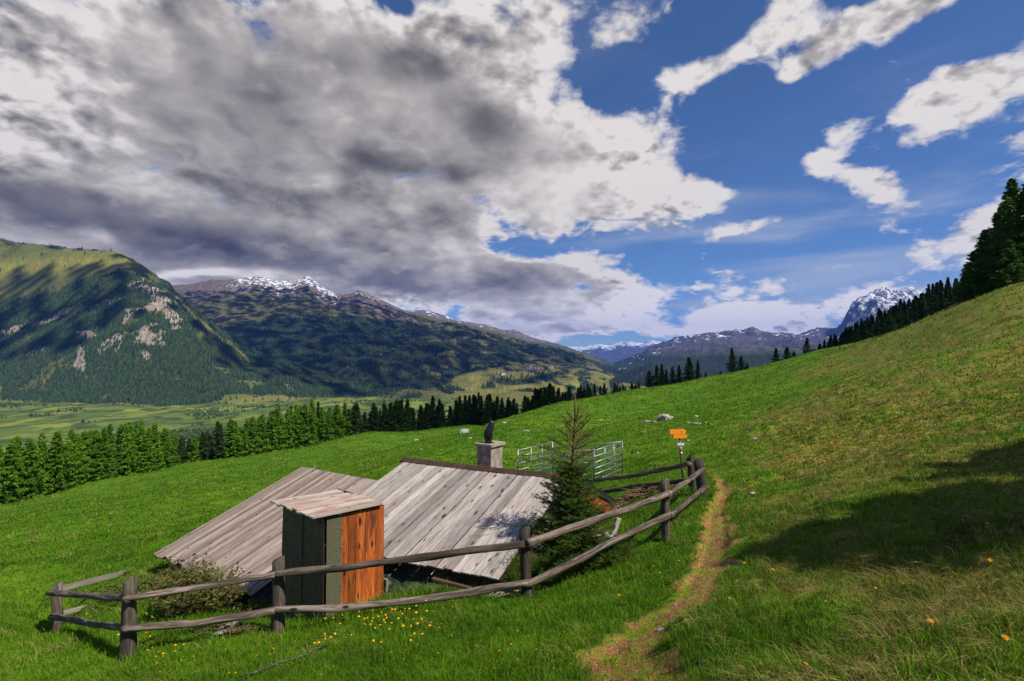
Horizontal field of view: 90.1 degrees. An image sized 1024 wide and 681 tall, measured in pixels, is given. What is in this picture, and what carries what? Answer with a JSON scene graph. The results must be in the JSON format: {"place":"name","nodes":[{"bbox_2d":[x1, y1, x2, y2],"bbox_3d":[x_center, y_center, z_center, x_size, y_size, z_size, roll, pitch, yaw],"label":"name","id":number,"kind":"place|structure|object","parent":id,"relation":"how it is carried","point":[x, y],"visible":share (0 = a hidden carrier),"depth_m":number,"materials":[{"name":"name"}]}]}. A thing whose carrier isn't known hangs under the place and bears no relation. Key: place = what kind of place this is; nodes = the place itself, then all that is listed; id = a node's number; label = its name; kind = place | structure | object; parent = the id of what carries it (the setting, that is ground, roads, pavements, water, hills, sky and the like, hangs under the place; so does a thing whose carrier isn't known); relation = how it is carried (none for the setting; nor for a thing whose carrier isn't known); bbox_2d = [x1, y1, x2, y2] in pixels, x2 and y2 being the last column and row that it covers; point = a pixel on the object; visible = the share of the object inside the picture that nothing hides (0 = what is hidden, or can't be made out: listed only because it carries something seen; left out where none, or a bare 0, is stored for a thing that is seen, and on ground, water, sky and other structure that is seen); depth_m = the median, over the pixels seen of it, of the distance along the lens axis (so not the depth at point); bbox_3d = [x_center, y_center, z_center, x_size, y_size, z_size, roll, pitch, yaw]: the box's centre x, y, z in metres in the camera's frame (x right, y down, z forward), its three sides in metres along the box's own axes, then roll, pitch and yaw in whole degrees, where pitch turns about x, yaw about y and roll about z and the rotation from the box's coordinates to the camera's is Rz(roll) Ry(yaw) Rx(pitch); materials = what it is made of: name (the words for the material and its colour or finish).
{"place":"outdoors","nodes":[
{"label":"outdoors","id":0,"kind":"place"},
{"bbox_2d":[0,238,363,405],"bbox_3d":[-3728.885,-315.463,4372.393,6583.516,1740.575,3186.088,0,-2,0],"label":"mountain forested","id":1,"kind":"object","parent":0,"point":[47,268],"visible":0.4,"depth_m":3734.39,"materials":[{"name":"green plant"}]},
{"bbox_2d":[0,242,385,405],"bbox_3d":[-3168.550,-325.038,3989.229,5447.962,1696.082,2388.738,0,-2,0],"label":"mountain forest","id":2,"kind":"object","parent":1,"relation":"on","point":[16,373],"visible":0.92,"depth_m":3343.29,"materials":[{"name":"green plant"}]},
{"bbox_2d":[172,276,645,402],"bbox_3d":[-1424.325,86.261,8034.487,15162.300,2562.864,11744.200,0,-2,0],"label":"mountain with snow streaks","id":3,"kind":"structure","parent":0,"point":[260,298],"depth_m":6581.58,"materials":[{"name":"green plant"}]},
{"bbox_2d":[209,277,629,398],"bbox_3d":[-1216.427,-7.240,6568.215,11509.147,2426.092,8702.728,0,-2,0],"label":"mountain forest","id":4,"kind":"object","parent":3,"relation":"on","point":[417,383],"visible":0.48,"depth_m":5113.24,"materials":[{"name":"green plant"}]},
{"bbox_2d":[408,310,609,362],"bbox_3d":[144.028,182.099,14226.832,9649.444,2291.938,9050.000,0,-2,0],"label":"mountain shoulder","id":5,"kind":"object","parent":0,"point":[513,332],"visible":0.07,"depth_m":15610.37},
{"bbox_2d":[0,282,1023,680],"bbox_3d":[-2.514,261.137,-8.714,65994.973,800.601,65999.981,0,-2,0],"label":"ground","id":6,"kind":"structure","parent":0,"point":[20,422],"depth_m":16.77,"materials":[{"name":"green plant"}]},
{"bbox_2d":[0,443,26,504],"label":"larch","id":7,"kind":"object","parent":6,"relation":"on","point":[10,464],"visible":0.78,"depth_m":126.89,"materials":[{"name":"green plant"}]},
{"bbox_2d":[9,442,31,501],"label":"larch","id":8,"kind":"object","parent":6,"relation":"on","point":[20,459],"visible":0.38,"depth_m":129.77,"materials":[{"name":"green plant"}]},
{"bbox_2d":[20,439,46,500],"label":"larch","id":9,"kind":"object","parent":6,"relation":"on","point":[32,481],"visible":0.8,"depth_m":131.83,"materials":[{"name":"green plant"}]},
{"bbox_2d":[30,433,60,497],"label":"larch","id":10,"kind":"object","parent":6,"relation":"on","point":[41,449],"visible":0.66,"depth_m":136.12,"materials":[{"name":"green plant"}]},
{"bbox_2d":[38,431,77,494],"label":"larch","id":11,"kind":"object","parent":6,"relation":"on","point":[56,454],"visible":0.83,"depth_m":138.00,"materials":[{"name":"green plant"}]},
{"bbox_2d":[54,443,74,490],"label":"larch","id":12,"kind":"object","parent":6,"relation":"on","point":[66,450],"visible":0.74,"depth_m":139.62,"materials":[{"name":"green plant"}]},
{"bbox_2d":[64,428,74,460],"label":"larch","id":13,"kind":"object","parent":6,"relation":"on","point":[71,436],"visible":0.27,"depth_m":148.74,"materials":[{"name":"green plant"}]},
{"bbox_2d":[60,434,91,489],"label":"larch","id":14,"kind":"object","parent":6,"relation":"on","point":[76,447],"visible":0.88,"depth_m":141.42,"materials":[{"name":"green plant"}]},
{"bbox_2d":[72,431,100,484],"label":"larch","id":15,"kind":"object","parent":6,"relation":"on","point":[87,451],"visible":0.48,"depth_m":146.39,"materials":[{"name":"green plant"}]},
{"bbox_2d":[82,430,111,480],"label":"larch","id":16,"kind":"object","parent":6,"relation":"on","point":[94,441],"visible":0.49,"depth_m":148.75,"materials":[{"name":"green plant"}]},
{"bbox_2d":[82,427,117,482],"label":"larch","id":17,"kind":"object","parent":6,"relation":"on","point":[103,455],"visible":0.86,"depth_m":149.00,"materials":[{"name":"green plant"}]},
{"bbox_2d":[104,435,120,476],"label":"larch","id":18,"kind":"object","parent":6,"relation":"on","point":[114,445],"visible":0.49,"depth_m":153.04,"materials":[{"name":"green plant"}]},
{"bbox_2d":[112,428,130,475],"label":"spruce","id":19,"kind":"object","parent":6,"relation":"on","point":[118,439],"visible":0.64,"depth_m":154.75,"materials":[{"name":"green plant"}]},
{"bbox_2d":[110,423,136,476],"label":"larch","id":20,"kind":"object","parent":6,"relation":"on","point":[126,445],"visible":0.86,"depth_m":154.69,"materials":[{"name":"green plant"}]},
{"bbox_2d":[117,432,139,475],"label":"larch","id":21,"kind":"object","parent":6,"relation":"on","point":[135,466],"visible":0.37,"depth_m":157.90,"materials":[{"name":"green plant"}]},
{"bbox_2d":[87,570,175,604],"bbox_3d":[-7.444,4.947,10.228,1.898,0.526,1.276,0,-2,0],"label":"shrub","id":22,"kind":"object","parent":6,"relation":"on","point":[145,581],"visible":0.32,"depth_m":10.25,"materials":[{"name":"green plant"}]},
{"bbox_2d":[133,421,154,473],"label":"larch","id":23,"kind":"object","parent":6,"relation":"on","point":[141,431],"visible":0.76,"depth_m":160.22,"materials":[{"name":"green plant"}]},
{"bbox_2d":[134,428,162,473],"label":"larch","id":24,"kind":"object","parent":6,"relation":"on","point":[149,439],"visible":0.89,"depth_m":160.76,"materials":[{"name":"green plant"}]},
{"bbox_2d":[149,422,165,471],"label":"larch","id":25,"kind":"object","parent":6,"relation":"on","point":[154,427],"visible":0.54,"depth_m":164.57,"materials":[{"name":"green plant"}]},
{"bbox_2d":[159,428,171,466],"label":"larch","id":26,"kind":"object","parent":6,"relation":"on","point":[164,435],"visible":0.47,"depth_m":172.61,"materials":[{"name":"green plant"}]},
{"bbox_2d":[159,439,178,468],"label":"larch","id":27,"kind":"object","parent":6,"relation":"on","point":[169,459],"visible":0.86,"depth_m":166.39,"materials":[{"name":"green plant"}]},
{"bbox_2d":[163,439,181,466],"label":"larch","id":28,"kind":"object","parent":6,"relation":"on","point":[174,446],"visible":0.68,"depth_m":168.49,"materials":[{"name":"green plant"}]},
{"bbox_2d":[187,434,201,461],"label":"larch","id":29,"kind":"object","parent":6,"relation":"on","point":[194,443],"visible":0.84,"depth_m":173.41,"materials":[{"name":"green plant"}]},
{"bbox_2d":[137,548,257,619],"bbox_3d":[-5.388,4.202,8.717,1.952,1.206,1.362,0,-2,0],"label":"shrub","id":30,"kind":"object","parent":6,"relation":"on","point":[212,598],"visible":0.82,"depth_m":8.62,"materials":[{"name":"green plant"}]},
{"bbox_2d":[195,434,212,460],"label":"spruce","id":31,"kind":"object","parent":6,"relation":"on","point":[205,453],"visible":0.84,"depth_m":176.83,"materials":[{"name":"green plant"}]},
{"bbox_2d":[206,421,226,459],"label":"spruce","id":32,"kind":"object","parent":6,"relation":"on","point":[214,439],"visible":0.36,"depth_m":183.26,"materials":[{"name":"green plant"}]},
{"bbox_2d":[212,424,228,459],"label":"spruce","id":33,"kind":"object","parent":6,"relation":"on","point":[218,453],"visible":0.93,"depth_m":177.92,"materials":[{"name":"green plant"}]},
{"bbox_2d":[174,622,270,637],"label":"twig litter","id":34,"kind":"object","parent":6,"relation":"on","point":[230,631],"visible":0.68,"depth_m":7.53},
{"bbox_2d":[213,419,244,458],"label":"larch","id":35,"kind":"object","parent":6,"relation":"on","point":[229,434],"visible":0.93,"depth_m":180.87,"materials":[{"name":"green plant"}]},
{"bbox_2d":[236,429,254,456],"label":"larch","id":36,"kind":"object","parent":6,"relation":"on","point":[245,439],"visible":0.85,"depth_m":183.62,"materials":[{"name":"green plant"}]},
{"bbox_2d":[232,598,271,618],"bbox_3d":[-4.419,4.724,8.934,0.979,0.410,0.612,0,-2,0],"label":"shrub","id":37,"kind":"object","parent":6,"relation":"on","point":[254,606],"visible":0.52,"depth_m":8.97,"materials":[{"name":"green plant"}]},
{"bbox_2d":[242,417,262,455],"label":"larch","id":38,"kind":"object","parent":6,"relation":"on","point":[252,430],"visible":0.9,"depth_m":185.31,"materials":[{"name":"green plant"}]},
{"bbox_2d":[0,395,521,439],"bbox_3d":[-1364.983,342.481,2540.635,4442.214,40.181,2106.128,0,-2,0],"label":"valley trees","id":39,"kind":"object","parent":6,"relation":"on","point":[187,436],"visible":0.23,"depth_m":2418.24,"materials":[{"name":"green plant"}]},
{"bbox_2d":[254,414,269,453],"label":"larch","id":40,"kind":"object","parent":6,"relation":"on","point":[262,433],"visible":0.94,"depth_m":187.42,"materials":[{"name":"green plant"}]},
{"bbox_2d":[154,465,385,607],"bbox_3d":[-5.263,5.119,11.915,4.203,3.363,3.880,-1,-2,32],"label":"hut","id":41,"kind":"object","parent":6,"relation":"on","point":[247,533],"visible":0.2,"depth_m":11.64,"materials":[{"name":"grey wood"}]},
{"bbox_2d":[262,403,288,451],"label":"larch","id":42,"kind":"object","parent":6,"relation":"on","point":[277,408],"visible":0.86,"depth_m":190.05,"materials":[{"name":"green plant"}]},
{"bbox_2d":[264,412,286,451],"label":"larch","id":43,"kind":"object","parent":6,"relation":"on","point":[271,427],"visible":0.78,"depth_m":189.61,"materials":[{"name":"green plant"}]},
{"bbox_2d":[241,645,326,676],"bbox_3d":[-2.640,3.726,5.965,0.961,0.058,0.066,2,-3,-42],"label":"hose","id":44,"kind":"object","parent":6,"relation":"on","point":[276,663],"visible":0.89,"depth_m":5.92,"materials":[{"name":"grey rubber"}]},
{"bbox_2d":[281,408,294,450],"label":"larch","id":45,"kind":"object","parent":6,"relation":"on","point":[288,419],"visible":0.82,"depth_m":193.23,"materials":[{"name":"green plant"}]},
{"bbox_2d":[290,404,303,449],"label":"larch","id":46,"kind":"object","parent":6,"relation":"on","point":[295,412],"visible":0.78,"depth_m":195.32,"materials":[{"name":"green plant"}]},
{"bbox_2d":[286,415,309,449],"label":"larch","id":47,"kind":"object","parent":6,"relation":"on","point":[301,425],"visible":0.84,"depth_m":195.34,"materials":[{"name":"green plant"}]},
{"bbox_2d":[304,398,319,446],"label":"larch","id":48,"kind":"object","parent":6,"relation":"on","point":[311,425],"visible":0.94,"depth_m":196.78,"materials":[{"name":"green plant"}]},
{"bbox_2d":[313,407,328,443],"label":"larch","id":49,"kind":"object","parent":6,"relation":"on","point":[321,425],"visible":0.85,"depth_m":199.41,"materials":[{"name":"green plant"}]},
{"bbox_2d":[270,488,383,620],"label":"outhouse","id":50,"kind":"structure","parent":6,"relation":"on","point":[341,526],"depth_m":8.48,"materials":[{"name":"brown wood"}]},
{"bbox_2d":[320,410,335,443],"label":"larch","id":51,"kind":"object","parent":6,"relation":"on","point":[329,423],"visible":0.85,"depth_m":201.17,"materials":[{"name":"green plant"}]},
{"bbox_2d":[326,404,345,439],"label":"larch","id":52,"kind":"object","parent":6,"relation":"on","point":[337,430],"visible":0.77,"depth_m":203.76,"materials":[{"name":"green plant"}]},
{"bbox_2d":[339,402,352,437],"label":"larch","id":53,"kind":"object","parent":6,"relation":"on","point":[345,412],"visible":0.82,"depth_m":205.81,"materials":[{"name":"green plant"}]},
{"bbox_2d":[348,403,365,434],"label":"larch","id":54,"kind":"object","parent":6,"relation":"on","point":[355,410],"visible":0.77,"depth_m":210.14,"materials":[{"name":"green plant"}]},
{"bbox_2d":[365,403,382,431],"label":"spruce","id":55,"kind":"object","parent":6,"relation":"on","point":[372,414],"visible":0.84,"depth_m":215.23,"materials":[{"name":"green plant"}]},
{"bbox_2d":[45,453,707,659],"bbox_3d":[-1.061,4.508,12.119,16.013,3.886,9.693,1,-2,-33],"label":"log fence","id":56,"kind":"object","parent":6,"relation":"on","point":[128,627],"visible":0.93,"depth_m":7.47,"materials":[{"name":"brown wood"}]},
{"bbox_2d":[382,403,400,431],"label":"larch","id":57,"kind":"object","parent":6,"relation":"on","point":[389,411],"visible":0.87,"depth_m":217.44,"materials":[{"name":"green plant"}]},
{"bbox_2d":[388,400,406,431],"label":"larch","id":58,"kind":"object","parent":6,"relation":"on","point":[397,410],"visible":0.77,"depth_m":218.69,"materials":[{"name":"green plant"}]},
{"bbox_2d":[401,399,416,431],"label":"larch","id":59,"kind":"object","parent":6,"relation":"on","point":[408,418],"visible":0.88,"depth_m":220.84,"materials":[{"name":"green plant"}]},
{"bbox_2d":[411,405,428,430],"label":"spruce","id":60,"kind":"object","parent":6,"relation":"on","point":[420,424],"visible":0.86,"depth_m":222.95,"materials":[{"name":"green plant"}]},
{"bbox_2d":[425,395,442,428],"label":"spruce","id":61,"kind":"object","parent":6,"relation":"on","point":[432,422],"visible":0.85,"depth_m":226.21,"materials":[{"name":"green plant"}]},
{"bbox_2d":[375,563,496,599],"bbox_3d":[-1.694,4.444,9.027,2.853,0.632,1.102,-1,-2,26],"label":"tarpaulin","id":62,"kind":"object","parent":6,"relation":"on","point":[403,574],"visible":0.16,"depth_m":9.28,"materials":[{"name":"black plastic"}]},
{"bbox_2d":[434,399,445,427],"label":"spruce","id":63,"kind":"object","parent":6,"relation":"on","point":[439,403],"visible":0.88,"depth_m":227.21,"materials":[{"name":"green plant"}]},
{"bbox_2d":[432,577,471,588],"bbox_3d":[-0.964,3.876,8.157,0.670,0.102,0.066,-1,-2,17],"label":"plank","id":64,"kind":"object","parent":6,"relation":"on","point":[444,581],"visible":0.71,"depth_m":8.14,"materials":[{"name":"wood"}]},
{"bbox_2d":[452,400,467,425],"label":"larch","id":65,"kind":"object","parent":6,"relation":"on","point":[461,420],"visible":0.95,"depth_m":234.28,"materials":[{"name":"green plant"}]},
{"bbox_2d":[457,395,471,424],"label":"spruce","id":66,"kind":"object","parent":6,"relation":"on","point":[466,408],"visible":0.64,"depth_m":237.26,"materials":[{"name":"green plant"}]},
{"bbox_2d":[470,392,484,425],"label":"spruce","id":67,"kind":"object","parent":6,"relation":"on","point":[478,411],"visible":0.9,"depth_m":236.24,"materials":[{"name":"green plant"}]},
{"bbox_2d":[479,395,495,425],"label":"larch","id":68,"kind":"object","parent":6,"relation":"on","point":[486,407],"visible":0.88,"depth_m":234.40,"materials":[{"name":"green plant"}]},
{"bbox_2d":[359,416,617,582],"bbox_3d":[-0.493,4.312,13.092,4.896,4.652,8.219,-1,-2,25],"label":"hut","id":69,"kind":"object","parent":6,"relation":"on","point":[478,514],"visible":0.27,"depth_m":10.96,"materials":[{"name":"grey wood"}]},
{"bbox_2d":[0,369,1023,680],"bbox_3d":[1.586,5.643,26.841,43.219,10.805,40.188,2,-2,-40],"label":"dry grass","id":70,"kind":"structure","parent":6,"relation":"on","point":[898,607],"depth_m":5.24,"materials":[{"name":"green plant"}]},
{"bbox_2d":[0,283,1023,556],"bbox_3d":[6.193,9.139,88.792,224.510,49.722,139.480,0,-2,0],"label":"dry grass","id":71,"kind":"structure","parent":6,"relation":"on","point":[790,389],"depth_m":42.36,"materials":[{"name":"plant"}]},
{"bbox_2d":[489,548,543,589],"bbox_3d":[0.158,3.906,8.794,1.133,0.872,0.876,0,-2,0],"label":"spruce bush","id":72,"kind":"object","parent":6,"relation":"on","point":[515,575],"visible":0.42,"depth_m":8.69,"materials":[{"name":"green plant"}]},
{"bbox_2d":[517,441,552,472],"bbox_3d":[1.206,6.194,25.608,0.060,1.967,3.086,-1,-2,37],"label":"steel panel","id":73,"kind":"object","parent":6,"relation":"on","point":[535,458],"visible":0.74,"depth_m":25.56,"materials":[{"name":"silver metal"}]},
{"bbox_2d":[81,363,1018,656],"bbox_3d":[13.879,3.408,20.502,49.210,5.174,10.769,1,-2,-33],"label":"flower carpet","id":74,"kind":"object","parent":6,"relation":"on","point":[749,495],"visible":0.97,"depth_m":15.62,"materials":[{"name":"yellow plant"}]},
{"bbox_2d":[517,448,594,483],"bbox_3d":[1.941,5.929,23.416,3.928,2.345,0.058,-1,-2,31],"label":"steel panel","id":75,"kind":"object","parent":6,"relation":"on","point":[518,461],"visible":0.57,"depth_m":23.60,"materials":[{"name":"silver metal"}]},
{"bbox_2d":[518,543,598,587],"bbox_3d":[0.786,3.755,8.455,1.365,0.779,0.872,0,-2,0],"label":"spruce bush","id":76,"kind":"object","parent":6,"relation":"on","point":[568,572],"visible":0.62,"depth_m":8.45,"materials":[{"name":"green plant"}]},
{"bbox_2d":[512,396,623,586],"bbox_3d":[1.085,2.672,9.314,2.275,3.377,2.195,0,-2,0],"label":"young spruce","id":77,"kind":"object","parent":6,"relation":"on","point":[570,504],"visible":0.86,"depth_m":9.14,"materials":[{"name":"green plant"}]},
{"bbox_2d":[552,440,622,472],"bbox_3d":[3.744,6.032,25.813,3.859,2.305,0.058,-1,-2,32],"label":"steel panel","id":78,"kind":"object","parent":6,"relation":"on","point":[598,459],"visible":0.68,"depth_m":25.45,"materials":[{"name":"silver metal"}]},
{"bbox_2d":[568,530,641,570],"bbox_3d":[1.598,3.584,8.669,1.200,0.717,0.969,-1,-2,19],"label":"spruce bush","id":79,"kind":"object","parent":6,"relation":"on","point":[616,551],"visible":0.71,"depth_m":8.52,"materials":[{"name":"green plant"}]},
{"bbox_2d":[593,440,622,482],"bbox_3d":[4.479,5.625,23.626,0.059,1.663,3.037,-1,-2,36],"label":"steel panel","id":80,"kind":"object","parent":6,"relation":"on","point":[608,457],"visible":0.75,"depth_m":23.56,"materials":[{"name":"silver metal"}]},
{"bbox_2d":[599,484,673,513],"bbox_3d":[3.480,4.617,14.935,2.951,1.063,2.048,0,-2,0],"label":"branch heap","id":81,"kind":"object","parent":6,"relation":"on","point":[631,495],"visible":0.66,"depth_m":14.62,"materials":[{"name":"brown wood"}]},
{"bbox_2d":[647,365,661,386],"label":"spruce","id":82,"kind":"object","parent":6,"relation":"on","point":[656,382],"visible":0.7,"depth_m":227.11,"materials":[{"name":"green plant"}]},
{"bbox_2d":[668,427,686,477],"bbox_3d":[5.007,3.738,15.404,0.577,2.271,0.299,0,-2,0],"label":"signpost","id":83,"kind":"object","parent":6,"relation":"on","point":[678,433],"visible":0.93,"depth_m":15.36,"materials":[{"name":"orange metal"}]},
{"bbox_2d":[681,357,696,381],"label":"spruce","id":84,"kind":"object","parent":6,"relation":"on","point":[689,370],"visible":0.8,"depth_m":225.27,"materials":[{"name":"green plant"}]},
{"bbox_2d":[725,347,739,372],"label":"spruce","id":85,"kind":"object","parent":6,"relation":"on","point":[732,362],"visible":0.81,"depth_m":221.51,"materials":[{"name":"green plant"}]},
{"bbox_2d":[867,316,883,337],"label":"spruce","id":86,"kind":"object","parent":6,"relation":"on","point":[876,328],"visible":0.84,"depth_m":198.38,"materials":[{"name":"green plant"}]},
{"bbox_2d":[879,310,899,333],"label":"spruce","id":87,"kind":"object","parent":6,"relation":"on","point":[889,326],"visible":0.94,"depth_m":186.82,"materials":[{"name":"green plant"}]},
{"bbox_2d":[891,304,905,329],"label":"spruce","id":88,"kind":"object","parent":6,"relation":"on","point":[900,314],"visible":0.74,"depth_m":187.48,"materials":[{"name":"green plant"}]},
{"bbox_2d":[911,293,929,321],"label":"spruce","id":89,"kind":"object","parent":6,"relation":"on","point":[923,309],"visible":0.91,"depth_m":167.66,"materials":[{"name":"green plant"}]},
{"bbox_2d":[924,292,947,317],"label":"spruce","id":90,"kind":"object","parent":6,"relation":"on","point":[941,302],"visible":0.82,"depth_m":157.70,"materials":[{"name":"green plant"}]},
{"bbox_2d":[951,263,969,303],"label":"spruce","id":91,"kind":"object","parent":6,"relation":"on","point":[958,285],"visible":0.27,"depth_m":125.16,"materials":[{"name":"green plant"}]},
{"bbox_2d":[953,251,982,301],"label":"larch","id":92,"kind":"object","parent":6,"relation":"on","point":[969,292],"visible":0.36,"depth_m":112.86,"materials":[{"name":"green plant"}]},
{"bbox_2d":[964,229,994,295],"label":"larch","id":93,"kind":"object","parent":6,"relation":"on","point":[977,262],"visible":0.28,"depth_m":108.70,"materials":[{"name":"green plant"}]},
{"bbox_2d":[965,212,1016,293],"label":"larch","id":94,"kind":"object","parent":6,"relation":"on","point":[990,240],"visible":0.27,"depth_m":105.17,"materials":[{"name":"green plant"}]},
{"bbox_2d":[983,259,1001,292],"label":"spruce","id":95,"kind":"object","parent":6,"relation":"on","point":[991,287],"visible":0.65,"depth_m":98.36,"materials":[{"name":"green plant"}]},
{"bbox_2d":[986,178,1023,284],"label":"conifer tree","id":96,"kind":"object","parent":6,"relation":"on","point":[1010,196],"visible":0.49,"depth_m":100.83,"materials":[{"name":"green plant"}]},
{"bbox_2d":[989,184,1023,280],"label":"larch","id":97,"kind":"object","parent":6,"relation":"on","point":[1016,218],"visible":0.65,"depth_m":97.19,"materials":[{"name":"green plant"}]},
{"bbox_2d":[991,239,1023,286],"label":"larch","id":98,"kind":"object","parent":6,"relation":"on","point":[1005,269],"visible":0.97,"depth_m":92.24,"materials":[{"name":"green plant"}]},
{"bbox_2d":[0,0,1023,346],"label":"sky","id":99,"kind":"structure","parent":0,"point":[571,173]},
{"bbox_2d":[568,340,660,362],"bbox_3d":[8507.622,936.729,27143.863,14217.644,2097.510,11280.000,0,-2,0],"label":"mountain chain","id":100,"kind":"object","parent":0,"point":[617,352],"visible":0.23,"depth_m":27883.48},
{"bbox_2d":[594,327,839,385],"bbox_3d":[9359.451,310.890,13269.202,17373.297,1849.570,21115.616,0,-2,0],"label":"mountain range","id":101,"kind":"structure","parent":0,"point":[751,346],"depth_m":7792.04,"materials":[{"name":"grey stone"}]},
{"bbox_2d":[832,286,923,336],"bbox_3d":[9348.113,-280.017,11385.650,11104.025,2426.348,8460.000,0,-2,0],"label":"snowy mountain","id":102,"kind":"structure","parent":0,"point":[882,298],"depth_m":12054.31,"materials":[{"name":"white snow"}]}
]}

